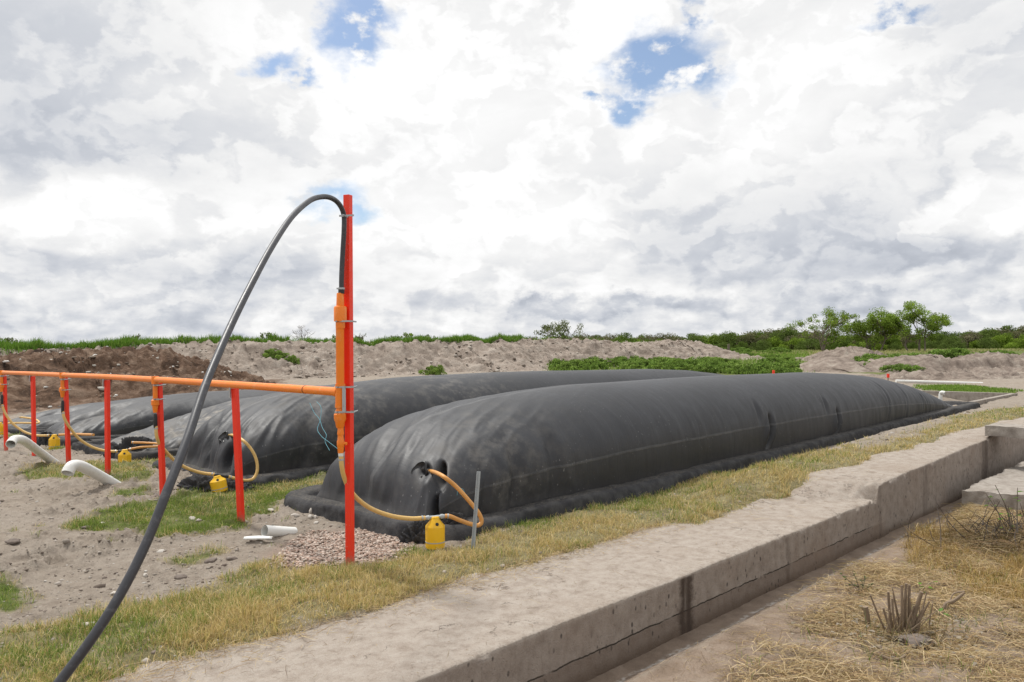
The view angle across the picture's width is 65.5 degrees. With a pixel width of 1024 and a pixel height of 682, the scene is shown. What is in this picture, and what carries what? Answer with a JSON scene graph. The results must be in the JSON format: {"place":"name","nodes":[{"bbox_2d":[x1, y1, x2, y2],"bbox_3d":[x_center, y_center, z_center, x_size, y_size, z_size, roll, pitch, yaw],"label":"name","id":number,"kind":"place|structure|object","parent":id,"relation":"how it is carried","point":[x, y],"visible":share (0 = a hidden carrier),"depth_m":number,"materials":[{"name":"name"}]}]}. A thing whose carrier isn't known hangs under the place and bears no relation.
{"place":"outdoors","nodes":[
{"label":"outdoors","id":0,"kind":"place"},
{"bbox_2d":[0,338,764,379],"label":"hill","id":1,"kind":"structure","parent":0,"point":[435,351],"depth_m":50.44,"materials":[{"name":"soil"}]},
{"bbox_2d":[0,332,646,354],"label":"ridge grass","id":2,"kind":"structure","parent":1,"relation":"on","point":[34,344],"depth_m":46.50,"materials":[{"name":"green plant"}]},
{"bbox_2d":[0,337,712,377],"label":"ridge stones","id":3,"kind":"object","parent":1,"relation":"on","point":[302,347],"visible":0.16,"depth_m":49.61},
{"bbox_2d":[418,364,446,374],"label":"weed clump","id":4,"kind":"object","parent":1,"relation":"on","point":[433,370],"visible":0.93,"depth_m":45.91,"materials":[{"name":"green plant"}]},
{"bbox_2d":[533,322,560,338],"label":"shrub","id":5,"kind":"object","parent":1,"relation":"on","point":[545,328],"visible":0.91,"depth_m":65.26,"materials":[{"name":"green plant"}]},
{"bbox_2d":[550,320,583,338],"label":"shrub","id":6,"kind":"object","parent":1,"relation":"on","point":[563,324],"visible":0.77,"depth_m":66.57,"materials":[{"name":"green plant"}]},
{"bbox_2d":[0,350,1023,681],"bbox_3d":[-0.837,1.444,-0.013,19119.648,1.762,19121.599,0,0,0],"label":"ground","id":7,"kind":"structure","parent":0,"point":[54,556],"depth_m":6.60,"materials":[{"name":"soil"}]},
{"bbox_2d":[3,376,7,450],"bbox_3d":[-9.508,1.470,14.943,0.083,1.668,0.065,-1,0,22],"label":"red post","id":8,"kind":"object","parent":7,"relation":"on","point":[5,426],"visible":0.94,"depth_m":14.93,"materials":[{"name":"metal"}]},
{"bbox_2d":[0,421,50,433],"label":"berm liner","id":9,"kind":"object","parent":7,"relation":"on","point":[13,430],"visible":0.03,"depth_m":18.73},
{"bbox_2d":[8,396,149,427],"bbox_3d":[-6.003,1.878,26.579,2.341,0.764,19.521,-1,-1,42],"label":"gas bag","id":10,"kind":"object","parent":9,"relation":"on","point":[49,418],"visible":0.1,"depth_m":20.17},
{"bbox_2d":[5,435,58,462],"bbox_3d":[-7.200,1.708,12.034,0.153,0.680,1.367,0,0,-2],"label":"white pipe","id":11,"kind":"object","parent":7,"relation":"on","point":[13,441],"visible":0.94,"depth_m":11.81,"materials":[{"name":"plastic"}]},
{"bbox_2d":[29,375,35,455],"bbox_3d":[-8.109,1.417,13.486,0.100,1.742,0.073,0,0,0],"label":"red post","id":12,"kind":"object","parent":7,"relation":"on","point":[33,410],"visible":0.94,"depth_m":13.47,"materials":[{"name":"metal"}]},
{"bbox_2d":[36,431,52,445],"bbox_3d":[-9.203,1.915,15.728,0.402,0.290,0.312,0,0,0],"label":"liner heap","id":13,"kind":"object","parent":7,"relation":"on","point":[40,441],"visible":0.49,"depth_m":15.65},
{"bbox_2d":[48,434,59,449],"bbox_3d":[-8.585,1.887,14.936,0.186,0.283,0.186,0,0,-22],"label":"yellow jug","id":14,"kind":"object","parent":7,"relation":"on","point":[54,440],"visible":0.94,"depth_m":14.87,"materials":[{"name":"plastic"}]},
{"bbox_2d":[63,377,70,462],"bbox_3d":[-6.722,1.334,12.036,0.108,1.587,0.075,-1,0,22],"label":"red post","id":15,"kind":"object","parent":7,"relation":"on","point":[67,430],"visible":0.53,"depth_m":12.02,"materials":[{"name":"metal"}]},
{"bbox_2d":[20,429,128,445],"bbox_3d":[-3.119,2.072,23.962,2.952,0.255,20.363,-1,-1,42],"label":"berm liner","id":16,"kind":"object","parent":7,"relation":"on","point":[72,439],"visible":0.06,"depth_m":16.17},
{"bbox_2d":[41,385,322,437],"bbox_3d":[-3.252,1.678,23.697,2.330,0.923,19.494,-1,-1,42],"label":"gas bag","id":17,"kind":"object","parent":16,"relation":"on","point":[128,416],"visible":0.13,"depth_m":17.23,"materials":[{"name":"plastic"}]},
{"bbox_2d":[61,460,120,484],"bbox_3d":[-5.013,1.670,9.606,0.174,0.569,1.066,0,0,12],"label":"white pipe","id":18,"kind":"object","parent":7,"relation":"on","point":[71,467],"visible":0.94,"depth_m":9.43,"materials":[{"name":"plastic"}]},
{"bbox_2d":[102,379,110,474],"bbox_3d":[-5.384,1.252,10.571,0.065,1.567,0.082,-1,0,22],"label":"red post","id":19,"kind":"object","parent":7,"relation":"on","point":[107,422],"visible":0.92,"depth_m":10.56,"materials":[{"name":"metal"}]},
{"bbox_2d":[71,438,178,459],"bbox_3d":[-0.349,1.950,21.083,2.929,0.260,20.331,-1,-1,42],"label":"berm liner","id":20,"kind":"object","parent":7,"relation":"on","point":[98,443],"visible":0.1,"depth_m":13.57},
{"bbox_2d":[118,449,131,462],"bbox_3d":[-5.980,1.795,12.285,0.195,0.262,0.186,0,0,-22],"label":"yellow jug","id":21,"kind":"object","parent":7,"relation":"on","point":[124,454],"visible":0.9,"depth_m":12.22,"materials":[{"name":"plastic"}]},
{"bbox_2d":[128,441,157,450],"bbox_3d":[-5.785,1.646,12.582,0.464,0.107,0.411,0,0,-20],"label":"tan hose","id":22,"kind":"object","parent":21,"relation":"on","point":[139,442],"visible":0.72,"depth_m":12.49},
{"bbox_2d":[102,436,152,458],"bbox_3d":[-6.353,1.793,13.347,0.966,0.411,0.546,0,0,0],"label":"liner heap","id":23,"kind":"object","parent":7,"relation":"on","point":[126,443],"visible":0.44,"depth_m":13.26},
{"bbox_2d":[0,345,275,409],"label":"dirt mound","id":24,"kind":"object","parent":7,"relation":"on","point":[142,361],"visible":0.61,"depth_m":29.64,"materials":[{"name":"soil"}]},
{"bbox_2d":[2,346,242,407],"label":"rubbish bits","id":25,"kind":"object","parent":24,"relation":"on","point":[99,388],"visible":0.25,"depth_m":29.99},
{"bbox_2d":[157,383,165,493],"bbox_3d":[-4.019,1.269,9.128,0.101,1.587,0.072,-1,0,22],"label":"red post","id":26,"kind":"object","parent":7,"relation":"on","point":[161,457],"visible":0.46,"depth_m":9.11,"materials":[{"name":"metal"}]},
{"bbox_2d":[102,396,259,451],"bbox_3d":[-0.504,1.488,20.788,2.317,1.064,19.539,-1,-1,42],"label":"gas bag","id":27,"kind":"object","parent":7,"relation":"on","point":[174,429],"visible":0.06,"depth_m":14.71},
{"bbox_2d":[176,475,212,491],"bbox_3d":[-3.772,1.709,9.595,0.554,0.178,0.346,0,0,0],"label":"liner heap","id":28,"kind":"object","parent":7,"relation":"on","point":[197,481],"visible":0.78,"depth_m":9.55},
{"bbox_2d":[7,466,394,654],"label":"grass sprigs","id":29,"kind":"object","parent":7,"relation":"on","point":[12,529],"depth_m":7.10,"materials":[{"name":"green plant"}]},
{"bbox_2d":[210,473,228,491],"bbox_3d":[-3.511,1.700,9.533,0.207,0.233,0.197,0,0,0],"label":"yellow jug","id":30,"kind":"object","parent":7,"relation":"on","point":[218,482],"visible":0.94,"depth_m":9.47,"materials":[{"name":"plastic"}]},
{"bbox_2d":[229,388,244,521],"bbox_3d":[-2.640,1.211,7.671,0.144,1.608,0.073,0,0,0],"label":"red post","id":31,"kind":"object","parent":7,"relation":"on","point":[234,394],"visible":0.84,"depth_m":7.66,"materials":[{"name":"metal"}]},
{"bbox_2d":[225,481,254,491],"bbox_3d":[-3.358,1.754,9.671,0.496,0.113,0.305,0,0,0],"label":"liner heap","id":32,"kind":"object","parent":7,"relation":"on","point":[246,485],"visible":0.48,"depth_m":9.60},
{"bbox_2d":[152,456,330,485],"bbox_3d":[2.391,1.832,18.166,2.932,0.255,20.331,-1,-1,42],"label":"berm liner","id":33,"kind":"object","parent":7,"relation":"on","point":[292,475],"visible":0.09,"depth_m":10.39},
{"bbox_2d":[183,369,721,480],"bbox_3d":[2.236,1.250,17.892,2.284,1.301,19.530,-1,-1,42],"label":"gas bag","id":34,"kind":"object","parent":33,"relation":"on","point":[279,431],"visible":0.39,"depth_m":11.34,"materials":[{"name":"black plastic"}]},
{"bbox_2d":[228,434,258,481],"bbox_3d":[-3.443,1.468,10.139,0.373,0.530,1.080,0,0,-22],"label":"tan hose","id":35,"kind":"object","parent":34,"relation":"attached to","point":[246,443],"visible":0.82,"depth_m":9.88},
{"bbox_2d":[261,525,297,536],"bbox_3d":[-2.130,1.749,7.295,0.104,0.178,0.346,-1,-1,38],"label":"pipe offcut","id":36,"kind":"object","parent":7,"relation":"on","point":[271,530],"visible":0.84,"depth_m":7.23,"materials":[{"name":"white plastic"}]},
{"bbox_2d":[266,529,415,568],"bbox_3d":[-1.393,1.766,6.875,1.136,0.087,1.316,0,0,0],"label":"gravel patch","id":37,"kind":"object","parent":7,"relation":"on","point":[362,550],"visible":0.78,"depth_m":6.79,"materials":[{"name":"gravel"}]},
{"bbox_2d":[343,194,354,565],"bbox_3d":[-1.274,0.433,6.227,0.057,3.153,0.054,-1,0,22],"label":"red post","id":38,"kind":"object","parent":7,"relation":"on","point":[349,424],"visible":0.81,"depth_m":6.21,"materials":[{"name":"metal"}]},
{"bbox_2d":[0,293,357,456],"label":"gas pipeline","id":39,"kind":"object","parent":38,"relation":"attached to","point":[338,391],"visible":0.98,"depth_m":6.91,"materials":[{"name":"orange paint"}]},
{"bbox_2d":[1,404,49,436],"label":"tan hose","id":40,"kind":"object","parent":39,"relation":"hanging from","point":[17,427],"visible":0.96,"depth_m":14.92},
{"bbox_2d":[61,411,117,452],"bbox_3d":[-6.447,1.391,12.174,0.768,0.674,0.155,0,-1,-27],"label":"tan hose","id":41,"kind":"object","parent":39,"relation":"hanging from","point":[77,436],"visible":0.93,"depth_m":12.12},
{"bbox_2d":[154,426,214,475],"bbox_3d":[-3.845,1.293,9.331,0.708,0.648,0.127,0,-1,-45],"label":"tan hose","id":42,"kind":"object","parent":39,"relation":"hanging from","point":[169,455],"visible":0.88,"depth_m":9.27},
{"bbox_2d":[338,456,425,520],"bbox_3d":[-1.060,1.199,6.449,0.817,0.616,0.119,0,-1,-42],"label":"tan hose","id":43,"kind":"object","parent":39,"relation":"attached to","point":[359,500],"visible":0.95,"depth_m":6.43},
{"bbox_2d":[53,194,353,681],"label":"black hose","id":44,"kind":"object","parent":38,"relation":"attached to","point":[82,651],"visible":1,"depth_m":3.48,"materials":[{"name":"plastic"}]},
{"bbox_2d":[399,520,426,543],"bbox_3d":[-0.815,1.677,6.996,0.369,0.215,0.281,0,0,0],"label":"liner heap","id":45,"kind":"object","parent":7,"relation":"on","point":[414,532],"visible":0.65,"depth_m":6.92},
{"bbox_2d":[425,514,444,549],"bbox_3d":[-0.649,1.601,6.707,0.170,0.281,0.168,0,0,0],"label":"yellow jug","id":46,"kind":"object","parent":7,"relation":"on","point":[434,532],"visible":0.97,"depth_m":6.65,"materials":[{"name":"plastic"}]},
{"bbox_2d":[441,511,467,524],"bbox_3d":[-0.537,1.647,7.178,0.317,0.226,0.282,-1,-1,30],"label":"liner heap","id":47,"kind":"object","parent":7,"relation":"on","point":[450,521],"visible":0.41,"depth_m":7.14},
{"bbox_2d":[471,471,480,547],"bbox_3d":[-0.307,1.454,6.628,0.098,0.733,0.020,0,0,-22],"label":"metal stake","id":48,"kind":"object","parent":7,"relation":"on","point":[475,507],"visible":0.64,"depth_m":6.63,"materials":[{"name":"grey paint"}]},
{"bbox_2d":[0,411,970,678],"bbox_3d":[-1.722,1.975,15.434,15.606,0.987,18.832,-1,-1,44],"label":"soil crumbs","id":49,"kind":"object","parent":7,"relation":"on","point":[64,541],"visible":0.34,"depth_m":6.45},
{"bbox_2d":[83,418,995,681],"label":"straw fringe","id":50,"kind":"object","parent":7,"relation":"on","point":[387,603],"visible":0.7,"depth_m":5.42,"materials":[{"name":"yellow plant"}]},
{"bbox_2d":[581,363,608,369],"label":"weed clump","id":51,"kind":"object","parent":7,"relation":"on","point":[593,365],"visible":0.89,"depth_m":50.42,"materials":[{"name":"green plant"}]},
{"bbox_2d":[614,332,636,341],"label":"wood edge tree","id":52,"kind":"object","parent":7,"relation":"on","point":[625,336],"visible":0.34,"depth_m":125.46,"materials":[{"name":"green plant"}]},
{"bbox_2d":[284,401,980,540],"bbox_3d":[5.127,1.772,15.267,2.948,0.257,20.359,-1,-1,42],"label":"berm liner","id":53,"kind":"object","parent":7,"relation":"on","point":[304,500],"visible":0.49,"depth_m":8.63,"materials":[{"name":"plastic"}]},
{"bbox_2d":[317,372,952,522],"bbox_3d":[5.005,1.208,14.988,2.336,1.258,19.505,-1,-1,42],"label":"gas bag","id":54,"kind":"object","parent":53,"relation":"on","point":[518,448],"visible":0.93,"depth_m":9.11,"materials":[{"name":"black plastic"}]},
{"bbox_2d":[427,469,483,527],"bbox_3d":[-0.523,1.385,7.179,0.365,0.462,0.884,0,0,-18],"label":"tan hose","id":55,"kind":"object","parent":54,"relation":"attached to","point":[462,493],"visible":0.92,"depth_m":6.89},
{"bbox_2d":[649,333,680,340],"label":"wood edge tree","id":56,"kind":"object","parent":7,"relation":"on","point":[662,336],"visible":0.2,"depth_m":146.81,"materials":[{"name":"green plant"}]},
{"bbox_2d":[661,358,701,369],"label":"weed clump","id":57,"kind":"object","parent":7,"relation":"on","point":[667,365],"visible":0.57,"depth_m":47.20,"materials":[{"name":"green plant"}]},
{"bbox_2d":[690,361,722,372],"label":"weed clump","id":58,"kind":"object","parent":7,"relation":"on","point":[711,368],"visible":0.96,"depth_m":44.44,"materials":[{"name":"green plant"}]},
{"bbox_2d":[703,333,726,347],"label":"wood edge tree","id":59,"kind":"object","parent":7,"relation":"on","point":[708,337],"visible":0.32,"depth_m":129.19,"materials":[{"name":"green plant"}]},
{"bbox_2d":[711,330,749,347],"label":"wood edge tree","id":60,"kind":"object","parent":7,"relation":"on","point":[728,336],"visible":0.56,"depth_m":127.26,"materials":[{"name":"green plant"}]},
{"bbox_2d":[722,364,754,373],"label":"weed clump","id":61,"kind":"object","parent":7,"relation":"on","point":[741,367],"visible":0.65,"depth_m":44.03,"materials":[{"name":"green plant"}]},
{"bbox_2d":[734,331,771,348],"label":"wood edge tree","id":62,"kind":"object","parent":7,"relation":"on","point":[752,339],"visible":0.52,"depth_m":125.35,"materials":[{"name":"green plant"}]},
{"bbox_2d":[742,362,778,373],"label":"weed clump","id":63,"kind":"object","parent":7,"relation":"on","point":[759,367],"visible":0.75,"depth_m":43.32,"materials":[{"name":"green plant"}]},
{"bbox_2d":[749,339,771,350],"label":"wood edge tree","id":64,"kind":"object","parent":7,"relation":"on","point":[762,344],"visible":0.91,"depth_m":111.46,"materials":[{"name":"green plant"}]},
{"bbox_2d":[764,336,789,348],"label":"wood edge tree","id":65,"kind":"object","parent":7,"relation":"on","point":[774,341],"visible":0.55,"depth_m":124.45,"materials":[{"name":"green plant"}]},
{"bbox_2d":[766,366,793,373],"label":"weed clump","id":66,"kind":"object","parent":7,"relation":"on","point":[780,369],"visible":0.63,"depth_m":40.04,"materials":[{"name":"green plant"}]},
{"bbox_2d":[769,327,807,347],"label":"wood edge tree","id":67,"kind":"object","parent":7,"relation":"on","point":[786,332],"visible":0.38,"depth_m":131.19,"materials":[{"name":"green plant"}]},
{"bbox_2d":[783,336,806,349],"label":"wood edge tree","id":68,"kind":"object","parent":7,"relation":"on","point":[794,341],"visible":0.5,"depth_m":124.07,"materials":[{"name":"green plant"}]},
{"bbox_2d":[639,512,960,681],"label":"scattered straw","id":69,"kind":"object","parent":7,"relation":"on","point":[762,625],"visible":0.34,"depth_m":5.82,"materials":[{"name":"yellow plant"}]},
{"bbox_2d":[783,332,828,349],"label":"wood edge tree","id":70,"kind":"object","parent":7,"relation":"on","point":[808,337],"visible":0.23,"depth_m":124.56,"materials":[{"name":"green plant"}]},
{"bbox_2d":[794,338,828,350],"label":"wood edge tree","id":71,"kind":"object","parent":7,"relation":"on","point":[807,343],"visible":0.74,"depth_m":118.98,"materials":[{"name":"green plant"}]},
{"bbox_2d":[784,306,859,350],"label":"tree","id":72,"kind":"object","parent":7,"relation":"on","point":[831,321],"visible":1,"depth_m":107.66,"materials":[{"name":"green plant"}]},
{"bbox_2d":[799,357,880,372],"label":"dirt heap","id":73,"kind":"object","parent":7,"relation":"on","point":[834,364],"visible":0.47,"depth_m":46.18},
{"bbox_2d":[795,346,887,360],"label":"dirt heap","id":74,"kind":"object","parent":7,"relation":"on","point":[849,352],"visible":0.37,"depth_m":66.97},
{"bbox_2d":[709,502,1023,681],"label":"hay litter","id":75,"kind":"object","parent":7,"relation":"on","point":[976,601],"visible":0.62,"depth_m":5.86,"materials":[{"name":"yellow plant"}]},
{"bbox_2d":[839,306,911,350],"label":"tree","id":76,"kind":"object","parent":7,"relation":"on","point":[872,325],"visible":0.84,"depth_m":105.47,"materials":[{"name":"green plant"}]},
{"bbox_2d":[736,510,1023,681],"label":"green shoots","id":77,"kind":"object","parent":7,"relation":"on","point":[932,626],"visible":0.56,"depth_m":5.64,"materials":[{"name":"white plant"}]},
{"bbox_2d":[878,363,925,371],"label":"weed clump","id":78,"kind":"object","parent":7,"relation":"on","point":[900,367],"visible":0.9,"depth_m":43.82,"materials":[{"name":"green plant"}]},
{"bbox_2d":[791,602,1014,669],"bbox_3d":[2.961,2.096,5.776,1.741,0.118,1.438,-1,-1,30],"label":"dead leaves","id":79,"kind":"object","parent":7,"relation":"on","point":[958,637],"visible":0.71,"depth_m":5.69,"materials":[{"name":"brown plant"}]},
{"bbox_2d":[870,583,939,639],"bbox_3d":[2.819,2.000,5.766,0.464,0.482,0.249,0,0,0],"label":"cut shrub","id":80,"kind":"object","parent":7,"relation":"on","point":[907,611],"visible":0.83,"depth_m":5.75,"materials":[{"name":"plant"}]},
{"bbox_2d":[897,633,934,648],"bbox_3d":[2.859,2.113,5.626,0.236,0.085,0.212,0,0,-12],"label":"rock","id":81,"kind":"object","parent":7,"relation":"on","point":[919,638],"visible":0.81,"depth_m":5.57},
{"bbox_2d":[880,300,952,351],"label":"tree","id":82,"kind":"object","parent":7,"relation":"on","point":[936,323],"visible":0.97,"depth_m":103.68,"materials":[{"name":"green plant"}]},
{"bbox_2d":[838,600,1008,649],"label":"dry stems","id":83,"kind":"object","parent":7,"relation":"on","point":[876,634],"visible":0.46,"depth_m":5.75,"materials":[{"name":"brown plant"}]},
{"bbox_2d":[917,339,946,348],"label":"wood edge tree","id":84,"kind":"object","parent":7,"relation":"on","point":[930,343],"visible":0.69,"depth_m":122.63,"materials":[{"name":"green plant"}]},
{"bbox_2d":[895,380,982,383],"bbox_3d":[17.847,1.724,33.236,3.910,0.273,0.124,0,0,-7],"label":"white pipe","id":85,"kind":"object","parent":7,"relation":"on","point":[926,381],"visible":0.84,"depth_m":33.13,"materials":[{"name":"plastic"}]},
{"bbox_2d":[858,514,1023,611],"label":"dry grass","id":86,"kind":"structure","parent":7,"relation":"on","point":[1007,565],"depth_m":7.40,"materials":[{"name":"yellow plant"}]},
{"bbox_2d":[859,369,1023,380],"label":"dirt heap","id":87,"kind":"object","parent":7,"relation":"on","point":[903,374],"visible":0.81,"depth_m":36.98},
{"bbox_2d":[861,351,1023,373],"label":"spoil bank","id":88,"kind":"structure","parent":7,"relation":"on","point":[988,362],"depth_m":44.68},
{"bbox_2d":[928,349,970,356],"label":"weed clump","id":89,"kind":"object","parent":88,"relation":"on","point":[938,352],"visible":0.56,"depth_m":47.48,"materials":[{"name":"green plant"}]},
{"bbox_2d":[928,347,974,358],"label":"weed clump","id":90,"kind":"object","parent":88,"relation":"on","point":[955,350],"visible":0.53,"depth_m":47.50,"materials":[{"name":"green plant"}]},
{"bbox_2d":[942,591,964,613],"bbox_3d":[3.447,2.050,6.206,0.206,0.210,0.086,0,0,0],"label":"bent branch","id":91,"kind":"object","parent":7,"relation":"on","point":[952,601],"visible":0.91,"depth_m":6.20,"materials":[{"name":"brown wood"}]},
{"bbox_2d":[904,510,1023,570],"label":"brush litter","id":92,"kind":"object","parent":7,"relation":"on","point":[1005,542],"visible":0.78,"depth_m":8.23,"materials":[{"name":"brown plant"}]},
{"bbox_2d":[906,485,1023,552],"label":"pruned bush","id":93,"kind":"object","parent":7,"relation":"on","point":[1010,522],"visible":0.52,"depth_m":8.35,"materials":[{"name":"brown plant"}]},
{"bbox_2d":[921,390,1017,400],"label":"pit wall","id":94,"kind":"structure","parent":7,"relation":"on","point":[965,396],"depth_m":27.11,"materials":[{"name":"concrete"}]},
{"bbox_2d":[955,331,985,348],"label":"wood edge tree","id":95,"kind":"object","parent":7,"relation":"on","point":[969,337],"visible":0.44,"depth_m":123.31,"materials":[{"name":"green plant"}]},
{"bbox_2d":[976,336,1000,348],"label":"wood edge tree","id":96,"kind":"object","parent":7,"relation":"on","point":[988,341],"visible":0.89,"depth_m":120.03,"materials":[{"name":"green plant"}]},
{"bbox_2d":[968,393,1015,403],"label":"pit kerb","id":97,"kind":"structure","parent":7,"relation":"on","point":[982,401],"depth_m":24.08,"materials":[{"name":"concrete"}]},
{"bbox_2d":[962,461,1023,513],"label":"concrete slab","id":98,"kind":"structure","parent":7,"relation":"on","point":[1007,482],"depth_m":10.34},
{"bbox_2d":[977,327,1016,347],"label":"wood edge tree","id":99,"kind":"object","parent":7,"relation":"on","point":[988,333],"visible":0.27,"depth_m":130.22,"materials":[{"name":"green plant"}]},
{"bbox_2d":[991,333,1020,347],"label":"wood edge tree","id":100,"kind":"object","parent":7,"relation":"on","point":[1007,338],"visible":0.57,"depth_m":124.84,"materials":[{"name":"green plant"}]},
{"bbox_2d":[1003,333,1023,348],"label":"wood edge tree","id":101,"kind":"object","parent":7,"relation":"on","point":[1013,345],"visible":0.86,"depth_m":116.48,"materials":[{"name":"green plant"}]},
{"bbox_2d":[0,406,1023,681],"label":"grass","id":102,"kind":"structure","parent":0,"point":[216,608],"depth_m":5.86,"materials":[{"name":"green plant"}]},
{"bbox_2d":[0,0,1023,343],"label":"sky","id":103,"kind":"structure","parent":0,"point":[507,167],"materials":[{"name":"white"}]},
{"bbox_2d":[104,417,1023,681],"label":"concrete path","id":104,"kind":"structure","parent":0,"point":[586,636],"depth_m":5.73,"materials":[{"name":"concrete"}]},
{"bbox_2d":[205,432,972,677],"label":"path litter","id":105,"kind":"object","parent":104,"relation":"on","point":[574,581],"visible":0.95,"depth_m":5.55,"materials":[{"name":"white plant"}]},
{"bbox_2d":[985,423,1023,438],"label":"concrete block","id":106,"kind":"structure","parent":104,"relation":"on","point":[1006,430],"depth_m":12.04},
{"bbox_2d":[547,349,814,374],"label":"field grass","id":107,"kind":"structure","parent":0,"point":[804,355],"depth_m":69.53,"materials":[{"name":"green plant"}]},
{"bbox_2d":[587,498,961,681],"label":"channel floor","id":108,"kind":"structure","parent":0,"point":[639,665],"depth_m":6.39,"materials":[{"name":"concrete"}]},
{"bbox_2d":[751,348,1023,354],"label":"field grass","id":109,"kind":"structure","parent":0,"point":[903,350],"depth_m":102.23,"materials":[{"name":"green plant"}]},
{"bbox_2d":[912,383,1023,392],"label":"pit edge grass","id":110,"kind":"structure","parent":0,"point":[956,387],"depth_m":29.07,"materials":[{"name":"green plant"}]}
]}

